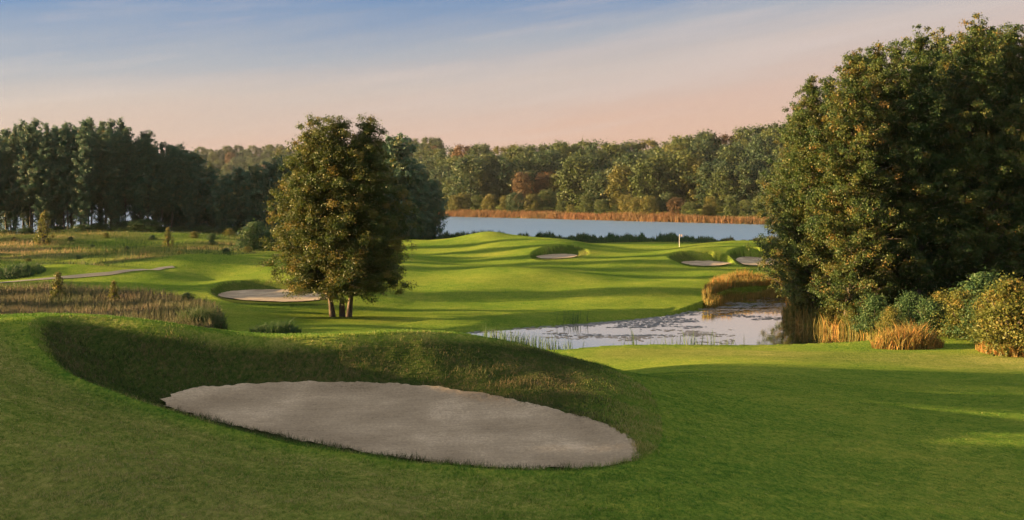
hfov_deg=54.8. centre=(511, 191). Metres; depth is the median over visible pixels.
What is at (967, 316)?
bank shrub
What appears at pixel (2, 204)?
wood tree
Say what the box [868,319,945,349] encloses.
reed clump
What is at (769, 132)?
tree
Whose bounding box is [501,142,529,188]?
tree
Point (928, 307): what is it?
bank shrub
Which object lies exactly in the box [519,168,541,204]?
tree
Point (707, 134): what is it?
tree
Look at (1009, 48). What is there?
grove tree
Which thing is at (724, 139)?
tree
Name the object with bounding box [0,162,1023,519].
ground
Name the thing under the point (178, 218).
wood tree
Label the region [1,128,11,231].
wood tree
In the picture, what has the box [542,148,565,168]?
tree
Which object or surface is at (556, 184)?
tree
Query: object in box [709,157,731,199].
tree
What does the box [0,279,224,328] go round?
rough grass
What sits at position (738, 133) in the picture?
tree
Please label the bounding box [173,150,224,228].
shore tree
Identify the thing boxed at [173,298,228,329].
rush clump
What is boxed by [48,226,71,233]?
undergrowth shrub
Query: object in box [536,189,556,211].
bush
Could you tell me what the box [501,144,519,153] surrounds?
tree
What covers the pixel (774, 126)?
tree
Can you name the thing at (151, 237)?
meadow shrub
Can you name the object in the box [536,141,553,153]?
tree
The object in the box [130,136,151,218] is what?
wood tree
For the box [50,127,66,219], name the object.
wood tree
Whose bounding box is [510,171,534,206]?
tree
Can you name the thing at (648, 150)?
tree
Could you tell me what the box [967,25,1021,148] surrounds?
grove tree
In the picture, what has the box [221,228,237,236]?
meadow shrub
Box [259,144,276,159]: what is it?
tree
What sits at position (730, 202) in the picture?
bush
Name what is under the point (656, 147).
tree
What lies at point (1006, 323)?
shrub
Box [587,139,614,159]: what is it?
tree
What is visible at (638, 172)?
tree
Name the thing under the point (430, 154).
tree
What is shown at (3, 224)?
wood tree
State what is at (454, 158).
tree
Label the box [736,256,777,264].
bunker sand
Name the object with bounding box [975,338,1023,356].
dry grass
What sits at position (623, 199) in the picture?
bush
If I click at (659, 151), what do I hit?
tree
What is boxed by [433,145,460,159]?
tree
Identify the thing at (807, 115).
grove tree
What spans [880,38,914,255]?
grove tree
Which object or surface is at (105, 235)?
meadow shrub
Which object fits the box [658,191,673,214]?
bush
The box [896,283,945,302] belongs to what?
undergrowth shrub
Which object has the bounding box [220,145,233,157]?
tree
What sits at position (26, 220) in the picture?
wood tree
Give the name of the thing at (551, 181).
tree
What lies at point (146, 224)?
undergrowth shrub
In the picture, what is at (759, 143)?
tree
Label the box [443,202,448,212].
tree
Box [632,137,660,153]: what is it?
tree
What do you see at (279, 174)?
shore tree
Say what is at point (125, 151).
wood tree
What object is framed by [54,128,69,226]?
wood tree
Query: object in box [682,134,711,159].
tree
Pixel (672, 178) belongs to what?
tree
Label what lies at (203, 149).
tree
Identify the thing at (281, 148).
tree
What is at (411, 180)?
shore tree
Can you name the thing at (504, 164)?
tree
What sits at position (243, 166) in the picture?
tree
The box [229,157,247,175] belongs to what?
tree
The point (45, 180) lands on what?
wood tree
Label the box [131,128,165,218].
wood tree
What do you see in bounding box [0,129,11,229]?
wood tree
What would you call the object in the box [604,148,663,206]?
tree
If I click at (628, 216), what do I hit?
reed bed
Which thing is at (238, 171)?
shore tree
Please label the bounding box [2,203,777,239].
lake
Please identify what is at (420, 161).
tree
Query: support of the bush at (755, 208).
on the ground at (482, 280)
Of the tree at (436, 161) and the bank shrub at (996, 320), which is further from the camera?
the tree at (436, 161)
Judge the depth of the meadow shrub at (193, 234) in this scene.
186.53 m
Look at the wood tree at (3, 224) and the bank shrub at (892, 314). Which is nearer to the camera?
the bank shrub at (892, 314)
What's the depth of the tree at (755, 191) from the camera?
378.70 m
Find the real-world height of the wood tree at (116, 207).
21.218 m
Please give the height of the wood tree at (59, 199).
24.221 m
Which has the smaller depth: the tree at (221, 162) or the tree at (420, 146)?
the tree at (420, 146)
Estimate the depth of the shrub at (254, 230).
149.13 m
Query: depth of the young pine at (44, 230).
164.68 m
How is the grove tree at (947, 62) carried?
on the ground at (482, 280)
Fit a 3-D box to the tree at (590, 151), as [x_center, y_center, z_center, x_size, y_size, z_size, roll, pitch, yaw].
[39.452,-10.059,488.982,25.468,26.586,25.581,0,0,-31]
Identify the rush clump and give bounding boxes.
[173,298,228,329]
[248,316,301,333]
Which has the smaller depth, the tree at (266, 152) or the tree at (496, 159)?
the tree at (496, 159)
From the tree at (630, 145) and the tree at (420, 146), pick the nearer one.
the tree at (630, 145)
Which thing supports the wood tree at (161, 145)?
on the ground at (482, 280)
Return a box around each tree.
[0,124,23,227]
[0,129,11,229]
[0,134,13,211]
[0,151,10,207]
[0,209,6,230]
[0,210,11,230]
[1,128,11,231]
[4,139,24,234]
[6,125,52,228]
[8,119,35,228]
[11,117,43,229]
[18,122,38,228]
[27,123,63,216]
[34,136,47,227]
[40,142,62,228]
[44,122,77,229]
[49,125,76,231]
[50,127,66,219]
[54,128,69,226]
[59,131,75,228]
[65,125,80,228]
[67,124,97,223]
[69,118,103,228]
[76,119,106,223]
[82,116,96,224]
[92,125,107,222]
[94,118,119,223]
[95,133,123,223]
[96,121,107,222]
[98,133,130,231]
[105,125,137,227]
[116,117,132,218]
[124,137,151,218]
[126,144,141,221]
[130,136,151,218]
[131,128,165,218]
[131,130,153,177]
[149,146,161,222]
[156,141,167,224]
[157,142,192,230]
[158,145,183,230]
[161,146,170,162]
[171,149,188,225]
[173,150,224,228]
[175,154,201,230]
[192,145,207,160]
[202,168,221,230]
[203,173,242,229]
[207,151,219,165]
[213,158,224,169]
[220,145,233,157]
[221,163,232,173]
[224,151,234,164]
[227,165,248,230]
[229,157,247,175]
[233,144,244,158]
[235,164,275,230]
[236,151,243,166]
[237,162,247,172]
[239,148,252,163]
[243,152,256,162]
[244,161,281,232]
[247,145,256,153]
[247,157,260,167]
[252,112,425,316]
[254,147,262,159]
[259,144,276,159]
[260,149,273,159]
[264,154,294,228]
[274,146,285,155]
[377,132,424,239]
[398,156,428,239]
[402,167,445,239]
[407,141,419,156]
[413,148,432,163]
[414,142,432,162]
[415,157,435,177]
[420,178,449,239]
[421,136,431,158]
[424,146,445,162]
[428,167,449,198]
[429,136,441,147]
[429,157,449,172]
[433,141,446,152]
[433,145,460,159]
[435,162,455,188]
[437,153,466,188]
[441,154,498,205]
[442,176,462,204]
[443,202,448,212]
[447,195,463,212]
[448,144,472,161]
[452,154,502,203]
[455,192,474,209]
[464,142,493,159]
[470,195,483,210]
[471,143,491,162]
[477,150,512,200]
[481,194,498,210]
[486,155,527,202]
[490,146,506,154]
[498,195,511,211]
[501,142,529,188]
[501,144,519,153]
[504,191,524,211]
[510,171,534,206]
[512,148,546,188]
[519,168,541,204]
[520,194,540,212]
[522,147,563,189]
[525,143,549,153]
[532,171,552,202]
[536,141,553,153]
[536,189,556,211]
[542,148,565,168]
[543,163,562,174]
[545,173,570,203]
[546,140,573,164]
[549,170,581,205]
[550,139,570,158]
[554,151,597,206]
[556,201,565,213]
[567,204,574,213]
[569,136,600,160]
[569,144,609,178]
[576,154,602,190]
[576,169,608,205]
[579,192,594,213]
[583,168,621,207]
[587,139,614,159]
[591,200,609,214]
[592,153,611,165]
[594,143,627,161]
[600,159,616,170]
[600,164,638,211]
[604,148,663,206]
[611,147,637,163]
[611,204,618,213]
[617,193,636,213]
[620,139,642,159]
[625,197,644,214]
[627,158,666,211]
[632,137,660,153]
[634,150,687,206]
[635,148,654,161]
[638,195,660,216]
[651,143,666,152]
[651,144,681,199]
[654,143,685,152]
[656,169,684,208]
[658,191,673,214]
[662,148,710,206]
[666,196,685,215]
[669,134,695,147]
[676,156,710,207]
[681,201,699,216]
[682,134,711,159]
[686,158,741,208]
[687,137,718,180]
[695,128,718,156]
[700,136,722,145]
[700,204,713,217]
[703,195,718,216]
[704,167,737,211]
[705,151,722,162]
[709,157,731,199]
[710,139,752,168]
[713,145,726,153]
[716,133,736,146]
[719,166,754,210]
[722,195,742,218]
[729,161,758,209]
[730,125,752,143]
[732,139,768,167]
[736,123,765,150]
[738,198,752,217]
[743,104,816,297]
[743,132,780,168]
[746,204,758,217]
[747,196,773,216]
[751,126,784,163]
[751,151,776,195]
[751,167,775,210]
[753,74,876,320]
[754,166,777,207]
[765,120,788,134]
[773,142,789,169]
[792,49,914,318]
[817,74,841,144]
[827,40,957,309]
[829,47,904,250]
[861,24,993,301]
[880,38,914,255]
[905,29,1006,299]
[915,12,1023,286]
[927,26,954,84]
[957,26,974,53]
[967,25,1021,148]
[976,21,1023,284]
[982,39,1023,285]
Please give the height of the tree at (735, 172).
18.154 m
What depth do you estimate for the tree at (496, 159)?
471.24 m
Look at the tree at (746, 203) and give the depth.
365.05 m
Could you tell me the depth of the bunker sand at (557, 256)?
151.36 m
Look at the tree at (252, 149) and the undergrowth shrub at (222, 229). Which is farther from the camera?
the tree at (252, 149)
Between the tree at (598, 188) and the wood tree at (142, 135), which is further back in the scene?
the tree at (598, 188)
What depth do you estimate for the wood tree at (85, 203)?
202.45 m
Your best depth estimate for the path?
107.86 m
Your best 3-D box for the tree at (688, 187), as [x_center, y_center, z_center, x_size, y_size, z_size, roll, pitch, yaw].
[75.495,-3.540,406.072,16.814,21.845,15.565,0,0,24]
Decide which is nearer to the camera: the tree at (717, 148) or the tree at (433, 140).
the tree at (717, 148)
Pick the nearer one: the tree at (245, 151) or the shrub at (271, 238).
the shrub at (271, 238)
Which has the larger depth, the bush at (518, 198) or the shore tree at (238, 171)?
the bush at (518, 198)
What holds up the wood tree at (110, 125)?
on the ground at (482, 280)
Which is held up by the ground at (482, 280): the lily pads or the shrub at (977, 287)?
the shrub at (977, 287)
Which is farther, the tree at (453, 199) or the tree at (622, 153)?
the tree at (622, 153)
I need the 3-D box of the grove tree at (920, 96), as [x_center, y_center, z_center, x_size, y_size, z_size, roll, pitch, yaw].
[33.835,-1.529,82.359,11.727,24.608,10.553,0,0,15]
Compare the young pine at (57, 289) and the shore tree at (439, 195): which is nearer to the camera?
the young pine at (57, 289)
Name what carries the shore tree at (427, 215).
on the ground at (482, 280)
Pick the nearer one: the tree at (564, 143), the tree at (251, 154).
the tree at (564, 143)
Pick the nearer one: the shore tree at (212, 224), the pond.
the pond
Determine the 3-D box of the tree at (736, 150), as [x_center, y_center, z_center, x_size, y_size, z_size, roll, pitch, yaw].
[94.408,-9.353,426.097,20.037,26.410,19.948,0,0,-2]
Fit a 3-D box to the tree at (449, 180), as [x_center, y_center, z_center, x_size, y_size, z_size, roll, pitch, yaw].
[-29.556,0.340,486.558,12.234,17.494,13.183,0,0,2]
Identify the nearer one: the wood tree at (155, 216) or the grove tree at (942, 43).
the grove tree at (942, 43)
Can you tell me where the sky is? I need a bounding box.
[0,0,1023,159]
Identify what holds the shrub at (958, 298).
on the ground at (482, 280)
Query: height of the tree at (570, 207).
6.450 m
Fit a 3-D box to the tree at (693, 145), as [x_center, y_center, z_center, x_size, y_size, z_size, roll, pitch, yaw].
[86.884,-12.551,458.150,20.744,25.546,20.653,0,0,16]
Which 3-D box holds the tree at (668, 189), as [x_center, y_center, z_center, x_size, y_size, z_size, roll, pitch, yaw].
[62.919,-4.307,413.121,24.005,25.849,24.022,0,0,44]
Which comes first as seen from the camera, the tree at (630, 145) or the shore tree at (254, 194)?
the shore tree at (254, 194)
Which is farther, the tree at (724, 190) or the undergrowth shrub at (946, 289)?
the tree at (724, 190)
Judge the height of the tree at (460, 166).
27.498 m
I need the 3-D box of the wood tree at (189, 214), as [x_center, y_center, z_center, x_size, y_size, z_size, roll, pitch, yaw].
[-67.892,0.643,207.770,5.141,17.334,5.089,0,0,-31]
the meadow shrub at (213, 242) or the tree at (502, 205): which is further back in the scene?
the tree at (502, 205)
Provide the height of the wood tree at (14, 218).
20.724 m
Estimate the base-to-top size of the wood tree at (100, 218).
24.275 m
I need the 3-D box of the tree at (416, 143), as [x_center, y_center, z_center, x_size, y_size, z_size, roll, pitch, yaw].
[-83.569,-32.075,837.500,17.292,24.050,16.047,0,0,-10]
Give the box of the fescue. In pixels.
[40,319,634,469]
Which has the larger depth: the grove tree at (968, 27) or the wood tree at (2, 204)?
the wood tree at (2, 204)
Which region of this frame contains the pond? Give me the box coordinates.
[464,297,872,349]
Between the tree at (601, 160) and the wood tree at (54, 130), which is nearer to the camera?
the wood tree at (54, 130)
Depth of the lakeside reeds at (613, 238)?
214.39 m
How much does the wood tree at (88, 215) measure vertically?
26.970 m
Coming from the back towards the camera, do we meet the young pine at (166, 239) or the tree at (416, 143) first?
the tree at (416, 143)
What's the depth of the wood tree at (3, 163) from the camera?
205.30 m
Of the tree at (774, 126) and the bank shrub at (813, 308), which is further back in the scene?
the tree at (774, 126)
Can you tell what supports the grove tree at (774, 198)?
on the ground at (482, 280)
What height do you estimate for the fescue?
2.228 m
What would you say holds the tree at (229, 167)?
on the ground at (482, 280)
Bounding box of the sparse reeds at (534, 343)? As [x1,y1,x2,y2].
[468,308,763,351]
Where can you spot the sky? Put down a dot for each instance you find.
(209, 74)
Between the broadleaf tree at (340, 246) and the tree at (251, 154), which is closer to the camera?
the broadleaf tree at (340, 246)
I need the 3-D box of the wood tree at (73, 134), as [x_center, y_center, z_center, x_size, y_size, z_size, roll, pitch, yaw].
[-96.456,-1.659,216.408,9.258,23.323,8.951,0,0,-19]
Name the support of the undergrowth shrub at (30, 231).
on the ground at (482, 280)
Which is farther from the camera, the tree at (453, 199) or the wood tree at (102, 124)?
the tree at (453, 199)
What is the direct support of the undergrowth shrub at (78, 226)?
on the ground at (482, 280)
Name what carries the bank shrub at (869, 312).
on the ground at (482, 280)
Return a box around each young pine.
[31,210,54,244]
[49,271,67,301]
[106,280,120,301]
[161,227,174,246]
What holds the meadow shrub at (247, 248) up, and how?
on the ground at (482, 280)
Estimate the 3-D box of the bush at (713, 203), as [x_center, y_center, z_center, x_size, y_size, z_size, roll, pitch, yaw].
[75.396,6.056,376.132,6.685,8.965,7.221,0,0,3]
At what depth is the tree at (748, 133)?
491.07 m
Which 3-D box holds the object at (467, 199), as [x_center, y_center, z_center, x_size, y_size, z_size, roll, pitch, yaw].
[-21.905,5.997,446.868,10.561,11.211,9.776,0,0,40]
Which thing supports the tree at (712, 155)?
on the ground at (482, 280)
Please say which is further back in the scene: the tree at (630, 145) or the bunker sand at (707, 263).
the tree at (630, 145)
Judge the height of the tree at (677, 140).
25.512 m
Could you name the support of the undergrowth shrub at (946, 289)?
on the ground at (482, 280)
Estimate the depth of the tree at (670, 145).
454.41 m
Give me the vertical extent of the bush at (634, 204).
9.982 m
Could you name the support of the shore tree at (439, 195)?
on the ground at (482, 280)
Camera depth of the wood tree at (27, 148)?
204.20 m
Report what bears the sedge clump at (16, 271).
on the ground at (482, 280)
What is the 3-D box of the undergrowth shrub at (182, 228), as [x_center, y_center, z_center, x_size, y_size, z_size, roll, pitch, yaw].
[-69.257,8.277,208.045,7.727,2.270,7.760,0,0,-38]
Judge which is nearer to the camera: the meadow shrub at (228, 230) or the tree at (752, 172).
the meadow shrub at (228, 230)
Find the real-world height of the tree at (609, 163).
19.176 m
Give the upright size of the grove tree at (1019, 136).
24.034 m
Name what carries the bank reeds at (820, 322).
on the ground at (482, 280)
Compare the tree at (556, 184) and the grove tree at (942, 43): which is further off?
the tree at (556, 184)
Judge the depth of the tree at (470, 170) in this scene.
467.80 m
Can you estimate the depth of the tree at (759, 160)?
409.00 m
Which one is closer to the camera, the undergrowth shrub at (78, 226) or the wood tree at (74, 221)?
the undergrowth shrub at (78, 226)
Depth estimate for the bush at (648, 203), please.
379.67 m
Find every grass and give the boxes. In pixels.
[0,228,279,266]
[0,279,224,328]
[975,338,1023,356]
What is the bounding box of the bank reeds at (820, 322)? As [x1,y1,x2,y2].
[778,297,886,339]
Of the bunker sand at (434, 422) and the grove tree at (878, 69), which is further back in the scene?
the grove tree at (878, 69)
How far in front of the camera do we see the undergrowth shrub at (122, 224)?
205.85 m
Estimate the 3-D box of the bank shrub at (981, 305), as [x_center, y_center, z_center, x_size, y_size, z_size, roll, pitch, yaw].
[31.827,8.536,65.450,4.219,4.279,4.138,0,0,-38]
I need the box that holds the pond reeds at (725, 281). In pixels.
[701,268,789,307]
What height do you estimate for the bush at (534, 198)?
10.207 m
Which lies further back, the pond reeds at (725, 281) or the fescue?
the pond reeds at (725, 281)
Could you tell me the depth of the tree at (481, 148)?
589.84 m
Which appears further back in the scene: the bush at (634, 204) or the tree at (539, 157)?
the tree at (539, 157)
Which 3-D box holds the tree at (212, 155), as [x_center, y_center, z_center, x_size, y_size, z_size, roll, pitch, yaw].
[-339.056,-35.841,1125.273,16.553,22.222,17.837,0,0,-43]
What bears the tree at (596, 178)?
on the ground at (482, 280)
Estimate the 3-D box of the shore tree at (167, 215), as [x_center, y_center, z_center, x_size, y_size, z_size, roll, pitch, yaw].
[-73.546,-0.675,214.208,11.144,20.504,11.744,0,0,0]
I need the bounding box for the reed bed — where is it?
[443,208,778,224]
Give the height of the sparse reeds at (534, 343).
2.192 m
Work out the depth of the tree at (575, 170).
437.56 m
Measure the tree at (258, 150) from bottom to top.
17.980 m
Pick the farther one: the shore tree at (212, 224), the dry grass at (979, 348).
the shore tree at (212, 224)
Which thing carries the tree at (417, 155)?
on the ground at (482, 280)
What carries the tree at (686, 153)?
on the ground at (482, 280)
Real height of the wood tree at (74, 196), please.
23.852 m
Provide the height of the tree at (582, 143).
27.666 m
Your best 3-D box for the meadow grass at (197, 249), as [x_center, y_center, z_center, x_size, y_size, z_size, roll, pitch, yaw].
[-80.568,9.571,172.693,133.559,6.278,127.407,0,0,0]
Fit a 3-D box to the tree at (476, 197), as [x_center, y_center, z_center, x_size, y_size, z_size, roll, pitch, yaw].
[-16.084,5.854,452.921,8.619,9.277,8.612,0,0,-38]
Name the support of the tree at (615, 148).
on the ground at (482, 280)
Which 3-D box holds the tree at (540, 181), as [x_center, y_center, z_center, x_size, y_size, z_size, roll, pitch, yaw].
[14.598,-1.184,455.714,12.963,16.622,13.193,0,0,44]
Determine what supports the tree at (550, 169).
on the ground at (482, 280)
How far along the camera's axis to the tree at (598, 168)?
460.65 m
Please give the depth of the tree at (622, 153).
502.81 m
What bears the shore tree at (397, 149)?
on the ground at (482, 280)
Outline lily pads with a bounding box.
[469,297,785,343]
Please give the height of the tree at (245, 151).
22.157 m
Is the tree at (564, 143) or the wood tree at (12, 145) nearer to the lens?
the wood tree at (12, 145)
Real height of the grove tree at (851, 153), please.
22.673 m
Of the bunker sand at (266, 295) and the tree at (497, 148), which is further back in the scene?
the tree at (497, 148)
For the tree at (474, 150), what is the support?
on the ground at (482, 280)
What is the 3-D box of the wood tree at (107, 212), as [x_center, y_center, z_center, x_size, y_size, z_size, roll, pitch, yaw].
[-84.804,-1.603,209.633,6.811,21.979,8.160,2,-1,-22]
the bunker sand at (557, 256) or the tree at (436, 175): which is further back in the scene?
the tree at (436, 175)
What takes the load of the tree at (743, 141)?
on the ground at (482, 280)
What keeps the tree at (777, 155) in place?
on the ground at (482, 280)
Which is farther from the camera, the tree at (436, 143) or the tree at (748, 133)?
the tree at (436, 143)
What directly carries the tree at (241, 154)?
on the ground at (482, 280)
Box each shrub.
[0,229,15,234]
[15,227,39,234]
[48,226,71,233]
[60,223,100,233]
[71,222,114,233]
[100,220,135,231]
[102,232,109,237]
[110,218,179,232]
[147,235,156,239]
[174,226,194,232]
[178,290,196,301]
[187,225,218,234]
[188,231,198,237]
[203,233,218,239]
[205,240,218,244]
[210,225,241,234]
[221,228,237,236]
[230,219,272,250]
[242,246,252,251]
[256,228,280,250]
[263,225,297,235]
[784,285,814,320]
[799,294,836,319]
[815,296,850,327]
[837,300,861,328]
[843,290,891,333]
[872,304,909,336]
[877,287,928,329]
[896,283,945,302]
[903,275,961,299]
[903,295,960,335]
[915,288,953,331]
[923,286,978,339]
[925,280,970,292]
[933,292,984,342]
[948,264,1010,315]
[964,289,1002,343]
[966,270,1023,357]
[977,286,1023,347]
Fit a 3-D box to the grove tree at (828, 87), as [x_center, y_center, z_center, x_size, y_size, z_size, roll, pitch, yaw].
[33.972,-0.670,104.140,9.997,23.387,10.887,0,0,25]
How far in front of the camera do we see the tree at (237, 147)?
1170.42 m
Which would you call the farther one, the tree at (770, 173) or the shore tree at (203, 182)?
the tree at (770, 173)
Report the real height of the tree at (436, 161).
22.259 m
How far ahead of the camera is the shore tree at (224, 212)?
207.09 m
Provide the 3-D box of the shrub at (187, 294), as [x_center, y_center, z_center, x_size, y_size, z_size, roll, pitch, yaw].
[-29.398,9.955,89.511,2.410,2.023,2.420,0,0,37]
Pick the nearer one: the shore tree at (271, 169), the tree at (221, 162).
the shore tree at (271, 169)
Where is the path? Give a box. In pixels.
[0,266,174,282]
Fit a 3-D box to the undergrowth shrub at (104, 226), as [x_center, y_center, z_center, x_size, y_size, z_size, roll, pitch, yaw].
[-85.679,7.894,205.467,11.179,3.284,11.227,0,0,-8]
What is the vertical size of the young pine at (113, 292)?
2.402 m
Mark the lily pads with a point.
(667, 318)
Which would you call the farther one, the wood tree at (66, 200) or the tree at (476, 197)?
the tree at (476, 197)
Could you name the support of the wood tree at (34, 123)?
on the ground at (482, 280)
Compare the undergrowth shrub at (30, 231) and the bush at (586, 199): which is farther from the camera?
the bush at (586, 199)
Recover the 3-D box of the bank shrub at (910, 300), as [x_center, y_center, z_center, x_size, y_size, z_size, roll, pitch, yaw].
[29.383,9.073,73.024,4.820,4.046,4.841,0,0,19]
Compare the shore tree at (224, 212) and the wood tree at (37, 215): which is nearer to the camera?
the shore tree at (224, 212)
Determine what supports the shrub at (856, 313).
on the ground at (482, 280)
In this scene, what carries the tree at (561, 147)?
on the ground at (482, 280)
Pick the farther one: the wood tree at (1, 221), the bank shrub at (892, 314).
the wood tree at (1, 221)
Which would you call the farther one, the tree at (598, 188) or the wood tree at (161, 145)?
the tree at (598, 188)
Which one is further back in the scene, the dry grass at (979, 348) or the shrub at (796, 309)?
the shrub at (796, 309)
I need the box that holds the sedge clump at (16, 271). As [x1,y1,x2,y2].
[0,261,45,279]
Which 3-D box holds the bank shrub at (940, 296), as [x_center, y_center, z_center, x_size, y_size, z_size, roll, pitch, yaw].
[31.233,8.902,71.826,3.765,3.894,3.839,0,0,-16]
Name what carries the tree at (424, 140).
on the ground at (482, 280)
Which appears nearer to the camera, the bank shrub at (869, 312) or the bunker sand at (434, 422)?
the bunker sand at (434, 422)
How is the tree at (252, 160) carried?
on the ground at (482, 280)
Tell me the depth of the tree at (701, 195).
393.50 m
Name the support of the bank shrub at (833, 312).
on the ground at (482, 280)
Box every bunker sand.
[161,380,639,468]
[218,289,326,301]
[536,254,576,257]
[681,260,729,265]
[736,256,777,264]
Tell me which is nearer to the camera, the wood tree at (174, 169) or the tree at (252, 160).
the wood tree at (174, 169)
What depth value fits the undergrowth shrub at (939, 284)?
92.91 m
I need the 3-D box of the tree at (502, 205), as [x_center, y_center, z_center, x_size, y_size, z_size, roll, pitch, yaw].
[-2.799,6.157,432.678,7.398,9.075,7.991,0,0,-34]
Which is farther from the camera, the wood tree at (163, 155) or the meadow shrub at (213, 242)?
the wood tree at (163, 155)
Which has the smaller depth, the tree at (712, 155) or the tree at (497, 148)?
the tree at (712, 155)
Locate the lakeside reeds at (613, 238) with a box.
[409,230,777,243]
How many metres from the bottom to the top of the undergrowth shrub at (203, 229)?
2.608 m
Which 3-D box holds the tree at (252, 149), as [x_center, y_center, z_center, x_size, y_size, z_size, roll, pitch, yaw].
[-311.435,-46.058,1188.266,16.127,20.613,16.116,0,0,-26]
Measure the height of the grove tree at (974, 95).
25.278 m
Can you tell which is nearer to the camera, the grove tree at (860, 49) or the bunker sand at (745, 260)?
the grove tree at (860, 49)
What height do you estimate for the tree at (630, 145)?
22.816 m
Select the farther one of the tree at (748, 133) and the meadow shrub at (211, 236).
the tree at (748, 133)
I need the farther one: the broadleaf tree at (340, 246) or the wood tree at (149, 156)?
the wood tree at (149, 156)
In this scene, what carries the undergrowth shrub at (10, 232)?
on the ground at (482, 280)
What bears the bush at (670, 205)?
on the ground at (482, 280)
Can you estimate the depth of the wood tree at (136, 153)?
205.50 m
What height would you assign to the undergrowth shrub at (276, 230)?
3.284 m
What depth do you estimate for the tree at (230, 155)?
1114.49 m
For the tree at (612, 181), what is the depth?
414.83 m
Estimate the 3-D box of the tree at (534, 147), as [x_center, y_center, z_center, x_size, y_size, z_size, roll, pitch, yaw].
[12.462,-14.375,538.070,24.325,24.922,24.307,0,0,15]
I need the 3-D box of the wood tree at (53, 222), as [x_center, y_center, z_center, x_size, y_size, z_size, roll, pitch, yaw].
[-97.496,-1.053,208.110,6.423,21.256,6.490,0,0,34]
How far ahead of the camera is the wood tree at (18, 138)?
215.27 m
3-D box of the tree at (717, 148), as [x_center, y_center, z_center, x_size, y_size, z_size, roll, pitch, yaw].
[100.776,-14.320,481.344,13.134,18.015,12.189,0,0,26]
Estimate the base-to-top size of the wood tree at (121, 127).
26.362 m
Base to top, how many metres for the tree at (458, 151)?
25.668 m
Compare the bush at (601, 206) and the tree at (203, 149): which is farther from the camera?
the tree at (203, 149)
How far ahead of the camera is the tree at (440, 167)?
522.50 m
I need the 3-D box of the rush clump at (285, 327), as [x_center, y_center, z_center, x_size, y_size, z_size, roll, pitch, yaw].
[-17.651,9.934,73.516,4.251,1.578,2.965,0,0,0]
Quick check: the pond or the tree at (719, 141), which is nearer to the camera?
the pond
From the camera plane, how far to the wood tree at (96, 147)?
209.31 m
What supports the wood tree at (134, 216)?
on the ground at (482, 280)

